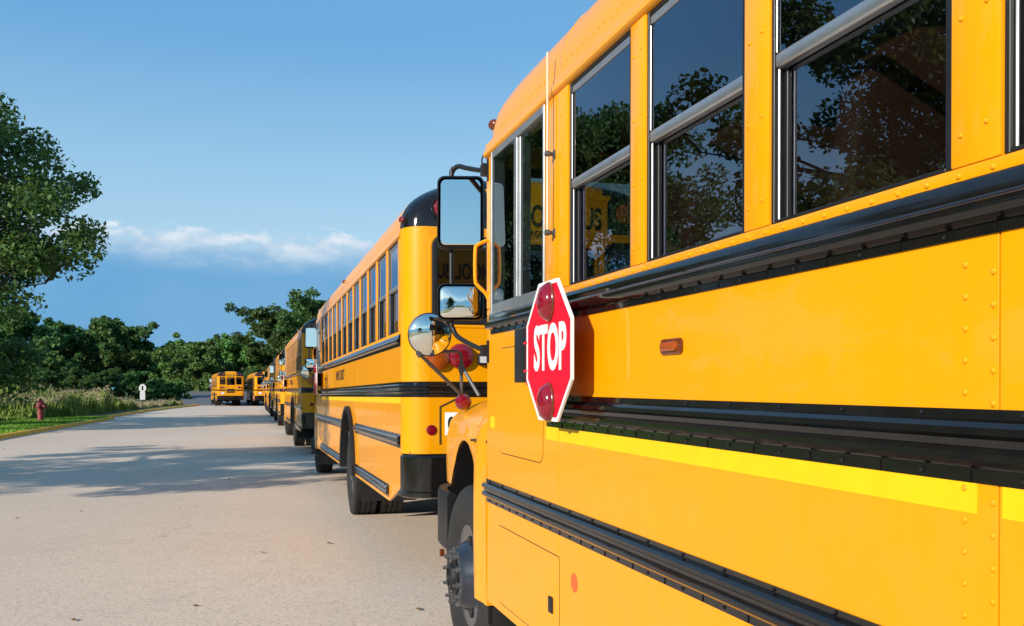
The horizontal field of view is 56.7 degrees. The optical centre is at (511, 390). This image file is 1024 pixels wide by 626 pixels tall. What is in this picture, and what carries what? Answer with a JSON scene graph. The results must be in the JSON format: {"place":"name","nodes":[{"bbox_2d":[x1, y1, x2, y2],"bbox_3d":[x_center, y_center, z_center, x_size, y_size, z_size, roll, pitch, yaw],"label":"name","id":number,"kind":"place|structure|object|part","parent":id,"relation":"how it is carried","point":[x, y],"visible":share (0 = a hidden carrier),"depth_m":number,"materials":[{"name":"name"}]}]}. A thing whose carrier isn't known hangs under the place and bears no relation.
{"place":"outdoors","nodes":[
{"label":"outdoors","id":0,"kind":"place"},
{"bbox_2d":[0,416,108,433],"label":"lawn grass","id":1,"kind":"structure","parent":0,"point":[20,424],"depth_m":39.16,"materials":[{"name":"green plant"}]},
{"bbox_2d":[83,405,183,415],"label":"verge","id":2,"kind":"structure","parent":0,"point":[117,412],"depth_m":61.84,"materials":[{"name":"green plant"}]},
{"bbox_2d":[11,369,45,389],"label":"broadleaf tree","id":3,"kind":"object","parent":2,"relation":"on","point":[37,375],"visible":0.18,"depth_m":83.87,"materials":[{"name":"green plant"}]},
{"bbox_2d":[0,377,182,420],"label":"tall weeds","id":4,"kind":"object","parent":2,"relation":"on","point":[78,405],"visible":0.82,"depth_m":50.57,"materials":[{"name":"green plant"}]},
{"bbox_2d":[0,375,183,408],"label":"seed heads","id":5,"kind":"object","parent":2,"relation":"on","point":[149,403],"visible":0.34,"depth_m":54.61,"materials":[{"name":"beige plant"}]},
{"bbox_2d":[139,384,145,408],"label":"road sign","id":6,"kind":"object","parent":2,"relation":"on","point":[142,388],"visible":0.98,"depth_m":70.00,"materials":[{"name":"grey metal"}]},
{"bbox_2d":[115,391,179,400],"bbox_3d":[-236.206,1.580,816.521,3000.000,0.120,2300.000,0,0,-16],"label":"ground","id":7,"kind":"structure","parent":0,"point":[141,400],"depth_m":154.71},
{"bbox_2d":[0,305,82,376],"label":"broadleaf tree","id":8,"kind":"object","parent":7,"relation":"on","point":[54,339],"visible":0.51,"depth_m":116.67,"materials":[{"name":"green plant"}]},
{"bbox_2d":[34,368,67,392],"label":"broadleaf tree","id":9,"kind":"object","parent":7,"relation":"on","point":[53,378],"visible":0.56,"depth_m":89.74,"materials":[{"name":"green plant"}]},
{"bbox_2d":[12,317,99,381],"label":"broadleaf tree","id":10,"kind":"object","parent":7,"relation":"on","point":[66,330],"visible":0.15,"depth_m":124.80,"materials":[{"name":"green plant"}]},
{"bbox_2d":[21,339,91,391],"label":"broadleaf tree","id":11,"kind":"object","parent":7,"relation":"on","point":[54,360],"visible":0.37,"depth_m":111.07,"materials":[{"name":"green plant"}]},
{"bbox_2d":[0,417,113,438],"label":"kerb","id":12,"kind":"structure","parent":7,"relation":"on","point":[26,432],"depth_m":35.19,"materials":[{"name":"yellow paint"}]},
{"bbox_2d":[59,366,97,394],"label":"broadleaf tree","id":13,"kind":"object","parent":7,"relation":"on","point":[83,379],"visible":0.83,"depth_m":94.22,"materials":[{"name":"green plant"}]},
{"bbox_2d":[82,329,115,369],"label":"broadleaf tree","id":14,"kind":"object","parent":7,"relation":"on","point":[86,330],"visible":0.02,"depth_m":134.78,"materials":[{"name":"green plant"}]},
{"bbox_2d":[62,315,159,393],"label":"broadleaf tree","id":15,"kind":"object","parent":7,"relation":"on","point":[118,341],"visible":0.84,"depth_m":121.38,"materials":[{"name":"green plant"}]},
{"bbox_2d":[87,368,139,394],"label":"broadleaf tree","id":16,"kind":"object","parent":7,"relation":"on","point":[104,378],"visible":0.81,"depth_m":98.39,"materials":[{"name":"green plant"}]},
{"bbox_2d":[113,370,154,398],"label":"broadleaf tree","id":17,"kind":"object","parent":7,"relation":"on","point":[131,380],"visible":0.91,"depth_m":100.55,"materials":[{"name":"green plant"}]},
{"bbox_2d":[104,339,163,379],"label":"broadleaf tree","id":18,"kind":"object","parent":7,"relation":"on","point":[149,350],"visible":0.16,"depth_m":130.39,"materials":[{"name":"green plant"}]},
{"bbox_2d":[83,404,198,416],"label":"kerb","id":19,"kind":"structure","parent":7,"relation":"on","point":[129,413],"depth_m":65.17,"materials":[{"name":"yellow paint"}]},
{"bbox_2d":[133,374,172,400],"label":"broadleaf tree","id":20,"kind":"object","parent":7,"relation":"on","point":[157,383],"visible":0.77,"depth_m":103.36,"materials":[{"name":"green plant"}]},
{"bbox_2d":[180,388,263,405],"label":"drive","id":21,"kind":"structure","parent":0,"point":[201,398],"depth_m":102.96,"materials":[{"name":"grey concrete"}]},
{"bbox_2d":[123,332,201,393],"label":"broadleaf tree","id":22,"kind":"object","parent":21,"relation":"on","point":[155,368],"visible":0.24,"depth_m":123.54,"materials":[{"name":"green plant"}]},
{"bbox_2d":[162,376,192,400],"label":"broadleaf tree","id":23,"kind":"object","parent":21,"relation":"on","point":[176,388],"visible":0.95,"depth_m":105.49,"materials":[{"name":"green plant"}]},
{"bbox_2d":[150,334,245,390],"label":"broadleaf tree","id":24,"kind":"object","parent":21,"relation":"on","point":[207,363],"visible":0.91,"depth_m":118.42,"materials":[{"name":"green plant"}]},
{"bbox_2d":[187,334,255,371],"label":"broadleaf tree","id":25,"kind":"object","parent":21,"relation":"on","point":[218,343],"visible":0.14,"depth_m":130.51,"materials":[{"name":"green plant"}]},
{"bbox_2d":[208,371,243,405],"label":"school bus","id":26,"kind":"object","parent":21,"relation":"on","point":[226,392],"visible":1,"depth_m":89.34,"materials":[{"name":"yellow metal"}]},
{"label":"emergency door","id":27,"kind":"part","parent":26,"relation":"part of","materials":[{"name":"metal"}]},
{"bbox_2d":[220,333,272,388],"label":"broadleaf tree","id":28,"kind":"object","parent":21,"relation":"on","point":[236,351],"visible":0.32,"depth_m":124.87,"materials":[{"name":"green plant"}]},
{"bbox_2d":[234,330,275,368],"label":"broadleaf tree","id":29,"kind":"object","parent":21,"relation":"on","point":[249,333],"visible":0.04,"depth_m":129.89,"materials":[{"name":"green plant"}]},
{"bbox_2d":[224,301,303,381],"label":"oak tree","id":30,"kind":"object","parent":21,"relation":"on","point":[265,325],"visible":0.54,"depth_m":119.63,"materials":[{"name":"green plant"}]},
{"bbox_2d":[243,287,328,378],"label":"oak tree","id":31,"kind":"object","parent":21,"relation":"on","point":[306,309],"visible":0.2,"depth_m":114.82,"materials":[{"name":"green plant"}]},
{"bbox_2d":[0,405,452,625],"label":"road","id":32,"kind":"structure","parent":0,"point":[169,517],"depth_m":9.89,"materials":[{"name":"grey asphalt"}]},
{"bbox_2d":[244,371,264,405],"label":"school bus","id":33,"kind":"object","parent":32,"relation":"on","point":[255,393],"visible":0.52,"depth_m":91.06,"materials":[{"name":"yellow metal"}]},
{"bbox_2d":[261,368,267,410],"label":"school bus","id":34,"kind":"object","parent":32,"relation":"on","point":[264,378],"visible":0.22,"depth_m":69.66,"materials":[{"name":"yellow metal"}]},
{"bbox_2d":[264,361,273,415],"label":"school bus","id":35,"kind":"object","parent":32,"relation":"on","point":[269,396],"visible":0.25,"depth_m":54.41,"materials":[{"name":"yellow metal"}]},
{"bbox_2d":[268,348,315,425],"bbox_3d":[-9.216,-0.135,42.067,2.908,3.278,11.735,0,0,-16],"label":"school bus","id":36,"kind":"object","parent":32,"relation":"on","point":[278,400],"visible":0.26,"depth_m":39.86,"materials":[{"name":"yellow metal"}]},
{"bbox_2d":[277,318,316,445],"bbox_3d":[-5.156,-0.135,27.418,2.908,3.278,11.735,0,0,-16],"label":"school bus","id":37,"kind":"object","parent":32,"relation":"on","point":[299,409],"visible":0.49,"depth_m":24.41,"materials":[{"name":"yellow metal"}]},
{"bbox_3d":[-5.278,-0.867,23.476,0.059,0.778,0.588,0,0,-16],"label":"window","id":38,"kind":"part","parent":37,"relation":"part of","materials":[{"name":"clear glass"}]},
{"bbox_3d":[-5.089,-0.867,22.800,0.059,0.778,0.588,0,0,-16],"label":"window","id":39,"kind":"part","parent":37,"relation":"part of","materials":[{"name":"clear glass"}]},
{"bbox_3d":[-4.900,-0.867,22.123,0.059,0.778,0.588,0,0,-16],"label":"window","id":40,"kind":"part","parent":37,"relation":"part of","materials":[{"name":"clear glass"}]},
{"bbox_2d":[300,180,629,514],"bbox_3d":[-1.240,-0.108,13.393,2.908,3.278,11.735,0,0,-16],"label":"school bus","id":41,"kind":"object","parent":32,"relation":"on","point":[387,410],"visible":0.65,"depth_m":8.18,"materials":[{"name":"yellow metal"}]},
{"bbox_3d":[-3.346,0.017,16.429,0.003,0.498,0.680,0,0,-16],"label":"access door","id":42,"kind":"part","parent":41,"relation":"part of","materials":[{"name":"yellow metal"}]},
{"bbox_3d":[-3.336,-0.790,16.495,0.068,0.801,0.844,0,0,-16],"label":"driver window","id":43,"kind":"part","parent":41,"relation":"part of","materials":[{"name":"metal"}]},
{"bbox_3d":[-3.320,0.791,16.324,0.009,0.368,0.888,0,0,-16],"label":"access door","id":44,"kind":"part","parent":41,"relation":"part of","materials":[{"name":"yellow metal"}]},
{"bbox_3d":[-3.062,-0.826,15.540,0.059,0.779,0.588,0,0,-16],"label":"window","id":45,"kind":"part","parent":41,"relation":"part of","materials":[{"name":"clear glass"}]},
{"bbox_3d":[-2.873,-0.830,14.864,0.059,0.779,0.588,0,0,-16],"label":"window","id":46,"kind":"part","parent":41,"relation":"part of","materials":[{"name":"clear glass"}]},
{"bbox_3d":[-2.684,-0.834,14.188,0.059,0.779,0.588,0,0,-16],"label":"window","id":47,"kind":"part","parent":41,"relation":"part of","materials":[{"name":"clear glass"}]},
{"bbox_3d":[-2.495,-0.838,13.512,0.059,0.779,0.588,0,0,-16],"label":"window","id":48,"kind":"part","parent":41,"relation":"part of","materials":[{"name":"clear glass"}]},
{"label":"window","id":49,"kind":"part","parent":41,"relation":"part of","materials":[{"name":"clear glass"}]},
{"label":"window","id":50,"kind":"part","parent":41,"relation":"part of","materials":[{"name":"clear glass"}]},
{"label":"window","id":51,"kind":"part","parent":41,"relation":"part of","materials":[{"name":"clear glass"}]},
{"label":"window","id":52,"kind":"part","parent":41,"relation":"part of","materials":[{"name":"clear glass"}]},
{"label":"window","id":53,"kind":"part","parent":41,"relation":"part of","materials":[{"name":"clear glass"}]},
{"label":"window","id":54,"kind":"part","parent":41,"relation":"part of","materials":[{"name":"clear glass"}]},
{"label":"window","id":55,"kind":"part","parent":41,"relation":"part of","materials":[{"name":"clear glass"}]},
{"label":"window","id":56,"kind":"part","parent":41,"relation":"part of","materials":[{"name":"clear glass"}]},
{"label":"rear window","id":57,"kind":"part","parent":41,"relation":"part of","materials":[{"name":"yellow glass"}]},
{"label":"emergency door","id":58,"kind":"part","parent":41,"relation":"part of","materials":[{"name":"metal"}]},
{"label":"rear window","id":59,"kind":"part","parent":41,"relation":"part of","materials":[{"name":"black glass"}]},
{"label":"window","id":60,"kind":"part","parent":41,"relation":"part of","materials":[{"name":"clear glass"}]},
{"bbox_2d":[407,0,1023,625],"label":"school bus","id":61,"kind":"object","parent":32,"relation":"on","point":[771,372],"visible":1,"depth_m":2.40,"materials":[{"name":"yellow metal"}]},
{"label":"driver window","id":62,"kind":"part","parent":61,"relation":"part of","materials":[{"name":"metal"}]},
{"bbox_3d":[0.033,0.051,4.188,0.003,0.498,0.680,0,0,-16],"label":"access door","id":63,"kind":"part","parent":61,"relation":"part of","materials":[{"name":"yellow metal"}]},
{"bbox_3d":[0.058,0.826,4.091,0.009,0.368,0.888,0,0,-16],"label":"access door","id":64,"kind":"part","parent":61,"relation":"part of","materials":[{"name":"yellow metal"}]},
{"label":"window","id":65,"kind":"part","parent":61,"relation":"part of","materials":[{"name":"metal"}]},
{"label":"window","id":66,"kind":"part","parent":61,"relation":"part of","materials":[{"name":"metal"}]},
{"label":"window","id":67,"kind":"part","parent":61,"relation":"part of","materials":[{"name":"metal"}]},
{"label":"window","id":68,"kind":"part","parent":61,"relation":"part of","materials":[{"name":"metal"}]},
{"bbox_2d":[0,0,629,388],"label":"sky","id":69,"kind":"structure","parent":0,"point":[248,153],"materials":[{"name":"blue"}]},
{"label":"lawn","id":70,"kind":"structure","parent":0,"visible":0},
{"bbox_2d":[34,398,46,420],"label":"fire hydrant","id":71,"kind":"object","parent":70,"relation":"on","point":[40,405],"visible":0.87,"depth_m":41.90,"materials":[{"name":"red metal"}]},
{"bbox_2d":[0,92,110,403],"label":"oak tree","id":72,"kind":"object","parent":70,"relation":"on","point":[27,252],"visible":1,"depth_m":35.91,"materials":[{"name":"green plant"}]}
]}

